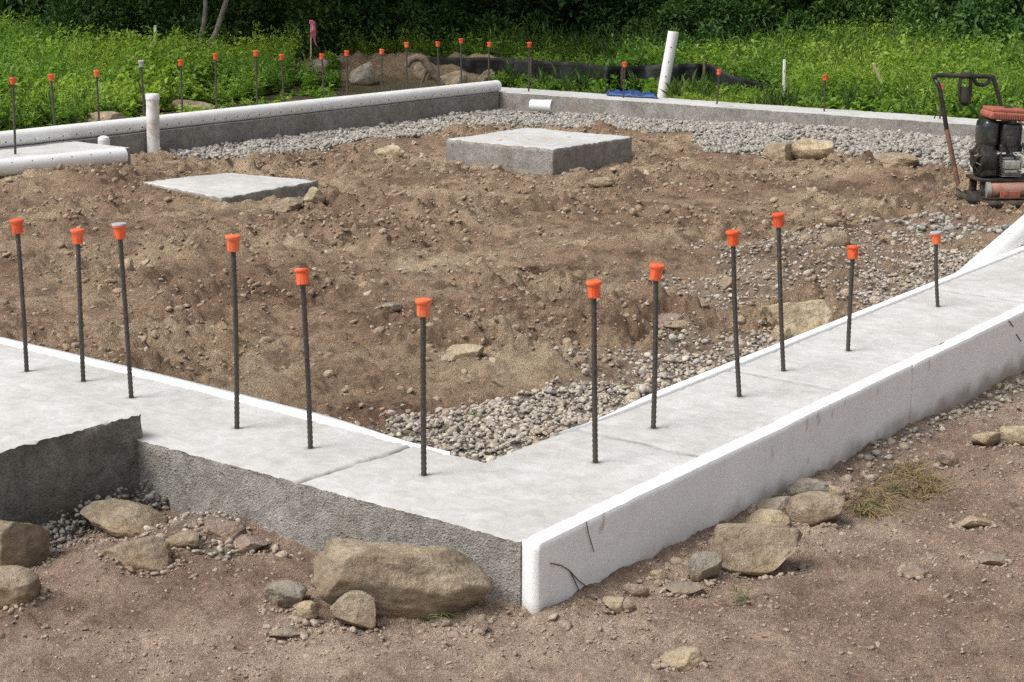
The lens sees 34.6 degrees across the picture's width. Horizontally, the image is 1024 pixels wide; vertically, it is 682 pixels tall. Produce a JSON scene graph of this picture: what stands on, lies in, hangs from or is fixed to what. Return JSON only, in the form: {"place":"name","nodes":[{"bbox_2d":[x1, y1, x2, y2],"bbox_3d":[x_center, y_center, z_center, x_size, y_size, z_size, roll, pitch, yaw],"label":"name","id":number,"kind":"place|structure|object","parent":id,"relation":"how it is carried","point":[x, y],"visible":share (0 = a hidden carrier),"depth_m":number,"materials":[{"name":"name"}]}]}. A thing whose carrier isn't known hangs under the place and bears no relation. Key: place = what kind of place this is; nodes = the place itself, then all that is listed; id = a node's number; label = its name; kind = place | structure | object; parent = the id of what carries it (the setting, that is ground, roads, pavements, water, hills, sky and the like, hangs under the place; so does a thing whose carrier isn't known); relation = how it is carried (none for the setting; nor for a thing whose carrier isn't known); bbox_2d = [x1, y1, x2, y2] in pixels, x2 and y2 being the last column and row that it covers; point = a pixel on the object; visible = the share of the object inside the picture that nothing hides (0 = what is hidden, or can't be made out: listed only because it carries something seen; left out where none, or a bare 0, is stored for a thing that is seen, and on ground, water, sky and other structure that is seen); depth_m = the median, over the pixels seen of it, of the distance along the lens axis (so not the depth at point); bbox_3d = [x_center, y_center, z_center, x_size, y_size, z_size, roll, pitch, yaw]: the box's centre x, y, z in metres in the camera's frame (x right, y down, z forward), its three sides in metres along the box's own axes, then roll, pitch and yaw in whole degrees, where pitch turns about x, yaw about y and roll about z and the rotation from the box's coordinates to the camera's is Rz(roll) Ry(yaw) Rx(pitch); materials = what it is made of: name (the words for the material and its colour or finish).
{"place":"outdoors","nodes":[
{"label":"outdoors","id":0,"kind":"place"},
{"bbox_2d":[0,15,1023,681],"bbox_3d":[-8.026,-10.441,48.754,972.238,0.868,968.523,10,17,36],"label":"ground","id":1,"kind":"structure","parent":0,"point":[360,369],"depth_m":6.53,"materials":[{"name":"soil"}]},
{"bbox_2d":[0,565,40,608],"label":"boulder","id":2,"kind":"object","parent":1,"relation":"on","point":[19,585],"visible":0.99,"depth_m":4.02,"materials":[{"name":"stone"}]},
{"bbox_2d":[0,520,49,567],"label":"boulder","id":3,"kind":"object","parent":1,"relation":"on","point":[26,545],"visible":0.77,"depth_m":4.39,"materials":[{"name":"stone"}]},
{"bbox_2d":[0,0,74,24],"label":"understory shrub","id":4,"kind":"object","parent":1,"relation":"on","point":[22,9],"visible":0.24,"depth_m":23.79,"materials":[{"name":"green plant"}]},
{"bbox_2d":[0,147,127,176],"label":"drain pipe","id":5,"kind":"object","parent":1,"relation":"on","point":[21,165],"visible":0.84,"depth_m":11.36,"materials":[{"name":"white plastic"}]},
{"bbox_2d":[85,111,126,122],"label":"rock","id":6,"kind":"object","parent":1,"relation":"on","point":[108,115],"visible":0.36,"depth_m":14.37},
{"bbox_2d":[42,479,181,554],"bbox_3d":[-1.380,0.604,4.368,0.288,0.117,1.309,10,17,36],"label":"block foot rubble","id":7,"kind":"object","parent":1,"relation":"on","point":[53,527],"visible":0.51,"depth_m":4.69,"materials":[{"name":"stone"}]},
{"bbox_2d":[33,0,193,42],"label":"shrub","id":8,"kind":"object","parent":1,"relation":"on","point":[60,11],"visible":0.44,"depth_m":21.24,"materials":[{"name":"green plant"}]},
{"bbox_2d":[80,498,168,537],"bbox_3d":[-1.107,0.520,4.686,0.261,0.094,0.212,0,14,0],"label":"boulder","id":9,"kind":"object","parent":1,"relation":"on","point":[115,517],"visible":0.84,"depth_m":4.67,"materials":[{"name":"stone"}]},
{"bbox_2d":[100,535,171,571],"bbox_3d":[-1.009,0.579,4.398,0.204,0.101,0.169,0,14,0],"label":"boulder","id":10,"kind":"object","parent":1,"relation":"on","point":[151,553],"visible":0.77,"depth_m":4.36,"materials":[{"name":"stone"}]},
{"bbox_2d":[71,0,225,49],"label":"shrub","id":11,"kind":"object","parent":1,"relation":"on","point":[161,24],"visible":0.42,"depth_m":21.30,"materials":[{"name":"green plant"}]},
{"bbox_2d":[145,93,159,153],"bbox_3d":[-2.812,-1.625,12.885,0.108,0.625,0.125,10,17,36],"label":"upright pipe","id":12,"kind":"object","parent":1,"relation":"on","point":[152,122],"visible":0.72,"depth_m":12.83,"materials":[{"name":"plastic"}]},
{"bbox_2d":[164,530,199,548],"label":"rock","id":13,"kind":"object","parent":1,"relation":"on","point":[186,538],"visible":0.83,"depth_m":4.49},
{"bbox_2d":[158,0,249,43],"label":"shrub","id":14,"kind":"object","parent":1,"relation":"on","point":[212,7],"visible":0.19,"depth_m":21.82,"materials":[{"name":"green plant"}]},
{"bbox_2d":[203,515,247,542],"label":"rock","id":15,"kind":"object","parent":1,"relation":"on","point":[223,531],"visible":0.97,"depth_m":4.55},
{"bbox_2d":[143,173,317,202],"bbox_3d":[-1.910,-0.904,10.934,0.944,0.304,0.934,10,17,36],"label":"concrete pad","id":16,"kind":"object","parent":1,"relation":"on","point":[231,187],"visible":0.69,"depth_m":10.81,"materials":[{"name":"concrete"}]},
{"bbox_2d":[232,534,268,553],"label":"rock","id":17,"kind":"object","parent":1,"relation":"on","point":[246,543],"visible":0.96,"depth_m":4.51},
{"bbox_2d":[211,0,325,56],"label":"shrub","id":18,"kind":"object","parent":1,"relation":"on","point":[246,27],"visible":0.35,"depth_m":21.36,"materials":[{"name":"green plant"}]},
{"bbox_2d":[263,580,306,607],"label":"rock","id":19,"kind":"object","parent":1,"relation":"on","point":[286,593],"visible":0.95,"depth_m":4.08,"materials":[{"name":"stone"}]},
{"bbox_2d":[269,626,303,637],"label":"rock","id":20,"kind":"object","parent":1,"relation":"on","point":[288,631],"visible":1,"depth_m":3.91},
{"bbox_2d":[271,197,302,211],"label":"rock","id":21,"kind":"object","parent":1,"relation":"on","point":[288,204],"visible":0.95,"depth_m":9.92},
{"bbox_2d":[295,600,318,619],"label":"rock","id":22,"kind":"object","parent":1,"relation":"on","point":[308,609],"visible":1,"depth_m":3.98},
{"bbox_2d":[303,187,325,203],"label":"rock","id":23,"kind":"object","parent":1,"relation":"on","point":[314,195],"visible":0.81,"depth_m":10.06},
{"bbox_2d":[271,0,365,63],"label":"shrub","id":24,"kind":"object","parent":1,"relation":"on","point":[316,50],"visible":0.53,"depth_m":20.90,"materials":[{"name":"green plant"}]},
{"bbox_2d":[120,79,536,117],"bbox_3d":[-2.438,-2.210,15.781,1.898,0.296,7.645,10,17,36],"label":"ground cover","id":25,"kind":"object","parent":1,"relation":"on","point":[317,93],"visible":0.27,"depth_m":16.37,"materials":[{"name":"green plant"}]},
{"bbox_2d":[330,590,376,629],"bbox_3d":[-0.383,0.654,3.969,0.115,0.104,0.069,0,14,0],"label":"rock","id":26,"kind":"object","parent":1,"relation":"on","point":[356,608],"visible":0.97,"depth_m":3.95,"materials":[{"name":"stone"}]},
{"bbox_2d":[349,62,374,85],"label":"rock","id":27,"kind":"object","parent":1,"relation":"on","point":[364,74],"visible":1,"depth_m":18.70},
{"bbox_2d":[282,0,455,50],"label":"shrub","id":28,"kind":"object","parent":1,"relation":"on","point":[346,13],"visible":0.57,"depth_m":21.28,"materials":[{"name":"green plant"}]},
{"bbox_2d":[374,144,404,157],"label":"rock","id":29,"kind":"object","parent":1,"relation":"on","point":[394,149],"visible":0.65,"depth_m":12.98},
{"bbox_2d":[310,538,492,620],"bbox_3d":[-0.274,0.595,4.074,0.454,0.193,0.192,0,14,0],"label":"boulder","id":30,"kind":"object","parent":1,"relation":"on","point":[398,580],"visible":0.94,"depth_m":4.02,"materials":[{"name":"stone"}]},
{"bbox_2d":[340,0,476,50],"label":"understory shrub","id":31,"kind":"object","parent":1,"relation":"on","point":[393,3],"visible":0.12,"depth_m":24.48,"materials":[{"name":"green plant"}]},
{"bbox_2d":[405,53,444,85],"bbox_3d":[-0.938,-2.950,18.127,0.496,0.441,0.090,0,14,0],"label":"root","id":32,"kind":"object","parent":1,"relation":"on","point":[427,65],"visible":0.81,"depth_m":18.08,"materials":[{"name":"brown plant"}]},
{"bbox_2d":[386,0,507,49],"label":"bush","id":33,"kind":"object","parent":1,"relation":"on","point":[452,20],"visible":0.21,"depth_m":22.06,"materials":[{"name":"green plant"}]},
{"bbox_2d":[440,71,467,84],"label":"boulder","id":34,"kind":"object","parent":1,"relation":"on","point":[452,78],"visible":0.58,"depth_m":18.52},
{"bbox_2d":[446,344,483,361],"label":"rock","id":35,"kind":"object","parent":1,"relation":"on","point":[455,352],"visible":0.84,"depth_m":6.34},
{"bbox_2d":[415,0,556,42],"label":"bush","id":36,"kind":"object","parent":1,"relation":"on","point":[482,9],"visible":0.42,"depth_m":23.20,"materials":[{"name":"green plant"}]},
{"bbox_2d":[20,121,994,435],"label":"stray pebbles","id":37,"kind":"object","parent":1,"relation":"on","point":[146,261],"visible":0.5,"depth_m":9.06,"materials":[{"name":"stone"}]},
{"bbox_2d":[0,87,1023,608],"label":"concrete foundation","id":38,"kind":"object","parent":1,"relation":"on","point":[68,439],"visible":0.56,"depth_m":4.92,"materials":[{"name":"concrete"}]},
{"bbox_2d":[10,218,28,371],"bbox_3d":[-1.685,-0.130,5.652,0.046,0.586,0.046,0,14,0],"label":"rebar","id":39,"kind":"object","parent":38,"relation":"on","point":[17,226],"visible":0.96,"depth_m":5.63,"materials":[{"name":"metal"}]},
{"bbox_2d":[70,228,85,381],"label":"rebar","id":40,"kind":"object","parent":38,"relation":"on","point":[77,236],"visible":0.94,"depth_m":5.50,"materials":[{"name":"metal"}]},
{"bbox_2d":[111,222,133,397],"bbox_3d":[-1.250,-0.071,5.318,0.048,0.629,0.048,-1,14,0],"label":"rebar","id":41,"kind":"object","parent":38,"relation":"on","point":[119,231],"visible":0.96,"depth_m":5.30,"materials":[{"name":"metal"}]},
{"bbox_2d":[0,337,450,454],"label":"foam strip","id":42,"kind":"object","parent":38,"relation":"attached to","point":[266,404],"visible":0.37,"depth_m":5.45,"materials":[{"name":"plastic"}]},
{"bbox_2d":[225,234,240,428],"bbox_3d":[-0.840,0.000,4.982,0.046,0.652,0.046,1,14,0],"label":"rebar","id":43,"kind":"object","parent":38,"relation":"on","point":[233,244],"visible":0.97,"depth_m":4.96,"materials":[{"name":"metal"}]},
{"bbox_2d":[0,80,501,146],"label":"drain pipe","id":44,"kind":"object","parent":38,"relation":"on","point":[86,130],"visible":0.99,"depth_m":13.69,"materials":[{"name":"white plastic"}]},
{"bbox_2d":[294,268,312,448],"bbox_3d":[-0.600,0.076,4.791,0.046,0.595,0.050,-1,14,0],"label":"rebar","id":45,"kind":"object","parent":38,"relation":"on","point":[302,277],"visible":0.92,"depth_m":4.76,"materials":[{"name":"metal"}]},
{"bbox_2d":[415,297,431,475],"bbox_3d":[-0.245,0.154,4.552,0.047,0.557,0.046,0,14,0],"label":"rebar","id":46,"kind":"object","parent":38,"relation":"on","point":[423,308],"visible":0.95,"depth_m":4.53,"materials":[{"name":"metal"}]},
{"bbox_2d":[586,279,601,463],"bbox_3d":[0.235,0.114,4.667,0.046,0.584,0.046,-1,14,0],"label":"rebar","id":47,"kind":"object","parent":38,"relation":"on","point":[593,290],"visible":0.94,"depth_m":4.64,"materials":[{"name":"metal"}]},
{"bbox_2d":[605,89,657,97],"bbox_3d":[1.167,-2.425,16.056,0.721,0.054,0.235,9,16,32],"label":"tarp","id":48,"kind":"object","parent":38,"relation":"on","point":[629,93],"visible":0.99,"depth_m":15.99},
{"bbox_2d":[649,262,664,428],"bbox_3d":[0.437,0.042,5.002,0.047,0.567,0.046,0,14,0],"label":"rebar","id":49,"kind":"object","parent":38,"relation":"on","point":[656,270],"visible":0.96,"depth_m":4.98,"materials":[{"name":"metal"}]},
{"bbox_2d":[522,362,912,613],"bbox_3d":[0.722,0.495,5.008,0.056,0.426,2.258,10,17,36],"label":"foam board","id":50,"kind":"object","parent":38,"relation":"attached to","point":[653,517],"visible":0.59,"depth_m":4.75,"materials":[{"name":"plastic"}]},
{"bbox_2d":[726,229,741,396],"bbox_3d":[0.732,-0.063,5.358,0.047,0.606,0.046,-4,14,1],"label":"rebar","id":51,"kind":"object","parent":38,"relation":"on","point":[733,238],"visible":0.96,"depth_m":5.34,"materials":[{"name":"metal"}]},
{"bbox_2d":[771,212,785,371],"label":"rebar","id":52,"kind":"object","parent":38,"relation":"on","point":[778,221],"visible":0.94,"depth_m":5.66,"materials":[{"name":"metal"}]},
{"bbox_2d":[557,246,1023,435],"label":"foam strip","id":53,"kind":"object","parent":38,"relation":"attached to","point":[696,379],"visible":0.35,"depth_m":6.17,"materials":[{"name":"plastic"}]},
{"bbox_2d":[846,245,859,350],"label":"rebar","id":54,"kind":"object","parent":38,"relation":"on","point":[852,253],"visible":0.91,"depth_m":5.96,"materials":[{"name":"metal"}]},
{"bbox_2d":[930,231,941,306],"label":"rebar","id":55,"kind":"object","parent":38,"relation":"on","point":[936,237],"visible":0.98,"depth_m":6.71,"materials":[{"name":"metal"}]},
{"bbox_2d":[902,304,1023,422],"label":"foam board","id":56,"kind":"object","parent":38,"relation":"attached to","point":[963,368],"visible":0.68,"depth_m":6.26,"materials":[{"name":"plastic"}]},
{"bbox_2d":[0,6,1023,130],"bbox_3d":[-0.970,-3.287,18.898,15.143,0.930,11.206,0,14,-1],"label":"weeds","id":57,"kind":"object","parent":1,"relation":"on","point":[161,61],"visible":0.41,"depth_m":17.42,"materials":[{"name":"green plant"}]},
{"bbox_2d":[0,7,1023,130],"bbox_3d":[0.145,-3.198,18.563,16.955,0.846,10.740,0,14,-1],"label":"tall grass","id":58,"kind":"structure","parent":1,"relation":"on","point":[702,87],"depth_m":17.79,"materials":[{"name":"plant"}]},
{"bbox_2d":[0,122,1023,453],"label":"soil clods","id":59,"kind":"object","parent":1,"relation":"on","point":[828,222],"visible":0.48,"depth_m":9.08,"materials":[{"name":"soil"}]},
{"bbox_2d":[0,376,1023,681],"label":"soil crumbs","id":60,"kind":"object","parent":1,"relation":"on","point":[568,628],"visible":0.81,"depth_m":4.07,"materials":[{"name":"soil"}]},
{"bbox_2d":[446,127,631,175],"bbox_3d":[0.221,-1.411,12.889,1.059,0.379,1.085,10,17,36],"label":"concrete pad","id":61,"kind":"object","parent":1,"relation":"on","point":[539,151],"visible":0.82,"depth_m":12.56,"materials":[{"name":"concrete"}]},
{"bbox_2d":[73,374,1023,644],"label":"wall foot rubble","id":62,"kind":"object","parent":1,"relation":"on","point":[637,588],"depth_m":4.44,"materials":[{"name":"stone"}]},
{"bbox_2d":[506,0,608,40],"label":"shrub","id":63,"kind":"object","parent":1,"relation":"on","point":[563,14],"visible":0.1,"depth_m":23.90,"materials":[{"name":"green plant"}]},
{"bbox_2d":[363,52,766,90],"bbox_3d":[0.128,-3.075,18.749,6.581,0.443,0.846,13,19,43],"label":"silt fence","id":64,"kind":"object","parent":1,"relation":"on","point":[477,65],"visible":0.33,"depth_m":17.62,"materials":[{"name":"fabric"}]},
{"bbox_2d":[584,177,615,187],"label":"rock","id":65,"kind":"object","parent":1,"relation":"on","point":[596,182],"visible":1,"depth_m":11.04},
{"bbox_2d":[490,0,717,40],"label":"understory shrub","id":66,"kind":"object","parent":1,"relation":"on","point":[561,4],"visible":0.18,"depth_m":23.22,"materials":[{"name":"green plant"}]},
{"bbox_2d":[602,596,623,613],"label":"rock","id":67,"kind":"object","parent":1,"relation":"on","point":[614,604],"visible":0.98,"depth_m":4.14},
{"bbox_2d":[557,0,682,46],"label":"shrub","id":68,"kind":"object","parent":1,"relation":"on","point":[624,19],"visible":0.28,"depth_m":23.68,"materials":[{"name":"green plant"}]},
{"bbox_2d":[579,0,736,45],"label":"shrub","id":69,"kind":"object","parent":1,"relation":"on","point":[654,16],"visible":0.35,"depth_m":22.33,"materials":[{"name":"green plant"}]},
{"bbox_2d":[414,451,908,628],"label":"green grass","id":70,"kind":"structure","parent":1,"relation":"on","point":[734,587],"depth_m":4.22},
{"bbox_2d":[657,31,678,97],"bbox_3d":[1.593,-2.783,16.930,0.235,0.817,0.114,0,14,0],"label":"leaning pipe","id":71,"kind":"object","parent":1,"relation":"on","point":[669,56],"visible":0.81,"depth_m":16.87,"materials":[{"name":"white plastic"}]},
{"bbox_2d":[658,313,687,328],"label":"rock","id":72,"kind":"object","parent":1,"relation":"on","point":[665,319],"visible":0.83,"depth_m":6.81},
{"bbox_2d":[660,646,705,672],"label":"rock","id":73,"kind":"object","parent":1,"relation":"on","point":[684,659],"visible":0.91,"depth_m":3.78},
{"bbox_2d":[663,581,704,594],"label":"rock","id":74,"kind":"object","parent":1,"relation":"on","point":[683,587],"visible":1,"depth_m":4.26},
{"bbox_2d":[688,551,722,581],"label":"rock","id":75,"kind":"object","parent":1,"relation":"on","point":[702,565],"visible":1,"depth_m":4.34,"materials":[{"name":"stone"}]},
{"bbox_2d":[658,0,754,47],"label":"shrub","id":76,"kind":"object","parent":1,"relation":"on","point":[737,19],"visible":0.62,"depth_m":22.01,"materials":[{"name":"green plant"}]},
{"bbox_2d":[616,0,796,28],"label":"understory shrub","id":77,"kind":"object","parent":1,"relation":"on","point":[770,3],"visible":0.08,"depth_m":24.10,"materials":[{"name":"green plant"}]},
{"bbox_2d":[496,541,922,635],"bbox_3d":[0.532,0.637,4.320,1.245,0.076,0.459,-9,17,-34],"label":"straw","id":78,"kind":"object","parent":1,"relation":"on","point":[692,598],"visible":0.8,"depth_m":4.14,"materials":[{"name":"plant"}]},
{"bbox_2d":[710,523,802,575],"bbox_3d":[0.664,0.565,4.457,0.250,0.136,0.138,0,14,0],"label":"rock","id":79,"kind":"object","parent":1,"relation":"on","point":[748,549],"visible":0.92,"depth_m":4.42,"materials":[{"name":"stone"}]},
{"bbox_2d":[715,0,818,40],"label":"bush","id":80,"kind":"object","parent":1,"relation":"on","point":[750,7],"visible":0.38,"depth_m":23.20,"materials":[{"name":"green plant"}]},
{"bbox_2d":[746,508,790,525],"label":"rock","id":81,"kind":"object","parent":1,"relation":"on","point":[776,517],"visible":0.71,"depth_m":4.78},
{"bbox_2d":[756,496,790,513],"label":"rock","id":82,"kind":"object","parent":1,"relation":"on","point":[780,503],"visible":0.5,"depth_m":4.89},
{"bbox_2d":[762,142,793,160],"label":"rock","id":83,"kind":"object","parent":1,"relation":"on","point":[776,150],"visible":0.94,"depth_m":12.44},
{"bbox_2d":[763,299,832,334],"bbox_3d":[1.207,-0.087,6.922,0.290,0.181,0.174,0,14,0],"label":"rock","id":84,"kind":"object","parent":1,"relation":"on","point":[802,317],"visible":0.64,"depth_m":6.87,"materials":[{"name":"stone"}]},
{"bbox_2d":[785,477,828,496],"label":"rock","id":85,"kind":"object","parent":1,"relation":"on","point":[799,486],"visible":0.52,"depth_m":5.05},
{"bbox_2d":[786,491,844,525],"bbox_3d":[0.896,0.496,4.861,0.169,0.097,0.118,0,14,0],"label":"rock","id":86,"kind":"object","parent":1,"relation":"on","point":[811,508],"visible":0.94,"depth_m":4.82,"materials":[{"name":"stone"}]},
{"bbox_2d":[820,231,849,248],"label":"rock","id":87,"kind":"object","parent":1,"relation":"on","point":[833,239],"visible":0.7,"depth_m":8.70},
{"bbox_2d":[754,0,919,33],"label":"bush","id":88,"kind":"object","parent":1,"relation":"on","point":[818,7],"visible":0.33,"depth_m":23.80,"materials":[{"name":"green plant"}]},
{"bbox_2d":[820,0,961,33],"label":"understory shrub","id":89,"kind":"object","parent":1,"relation":"on","point":[874,2],"visible":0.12,"depth_m":23.55,"materials":[{"name":"green plant"}]},
{"bbox_2d":[847,0,944,29],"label":"bush","id":90,"kind":"object","parent":1,"relation":"on","point":[867,7],"visible":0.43,"depth_m":23.39,"materials":[{"name":"green plant"}]},
{"bbox_2d":[873,152,918,167],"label":"rock","id":91,"kind":"object","parent":1,"relation":"on","point":[892,159],"visible":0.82,"depth_m":12.05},
{"bbox_2d":[837,456,974,524],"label":"dry grass","id":92,"kind":"structure","parent":1,"relation":"on","point":[924,477],"depth_m":5.13,"materials":[{"name":"plant"}]},
{"bbox_2d":[901,564,929,578],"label":"rock","id":93,"kind":"object","parent":1,"relation":"on","point":[913,570],"visible":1,"depth_m":4.46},
{"bbox_2d":[891,0,984,41],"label":"shrub","id":94,"kind":"object","parent":1,"relation":"on","point":[925,18],"visible":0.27,"depth_m":22.33,"materials":[{"name":"green plant"}]},
{"bbox_2d":[937,450,958,466],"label":"rock","id":95,"kind":"object","parent":1,"relation":"on","point":[948,458],"visible":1,"depth_m":5.37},
{"bbox_2d":[955,516,990,527],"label":"rock","id":96,"kind":"object","parent":1,"relation":"on","point":[970,521],"visible":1,"depth_m":4.82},
{"bbox_2d":[932,72,1023,207],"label":"plate compactor","id":97,"kind":"object","parent":1,"relation":"on","point":[999,178],"visible":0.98,"depth_m":10.30,"materials":[{"name":"metal"}]},
{"bbox_2d":[944,0,1023,48],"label":"shrub","id":98,"kind":"object","parent":1,"relation":"on","point":[964,9],"visible":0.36,"depth_m":19.76,"materials":[{"name":"green plant"}]},
{"bbox_2d":[971,432,1000,445],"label":"rock","id":99,"kind":"object","parent":1,"relation":"on","point":[986,438],"visible":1,"depth_m":5.59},
{"bbox_2d":[973,553,1007,564],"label":"rock","id":100,"kind":"object","parent":1,"relation":"on","point":[995,559],"visible":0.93,"depth_m":4.55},
{"bbox_2d":[984,0,1023,51],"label":"shrub","id":101,"kind":"object","parent":1,"relation":"on","point":[1020,25],"visible":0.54,"depth_m":19.37,"materials":[{"name":"green plant"}]},
{"bbox_2d":[999,425,1023,444],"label":"rock","id":102,"kind":"object","parent":1,"relation":"on","point":[1012,435],"visible":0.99,"depth_m":5.60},
{"bbox_2d":[130,108,1023,238],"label":"pale gravel","id":103,"kind":"structure","parent":0,"point":[929,148],"depth_m":13.65,"materials":[{"name":"gravel"}]},
{"bbox_2d":[529,99,554,111],"bbox_3d":[0.286,-2.271,15.844,0.222,0.118,0.118,6,15,22],"label":"pipe sleeve","id":104,"kind":"object","parent":103,"relation":"on","point":[542,105],"visible":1,"depth_m":15.81,"materials":[{"name":"white plastic"}]},
{"bbox_2d":[791,138,834,159],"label":"rock","id":105,"kind":"object","parent":103,"relation":"on","point":[810,148],"visible":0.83,"depth_m":12.47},
{"bbox_2d":[143,222,1023,558],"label":"gravel","id":106,"kind":"structure","parent":0,"point":[535,406],"depth_m":6.00,"materials":[{"name":"gravel"}]},
{"bbox_2d":[957,215,1023,271],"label":"board","id":107,"kind":"object","parent":106,"relation":"on","point":[1011,238],"visible":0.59,"depth_m":8.13,"materials":[{"name":"white plastic"}]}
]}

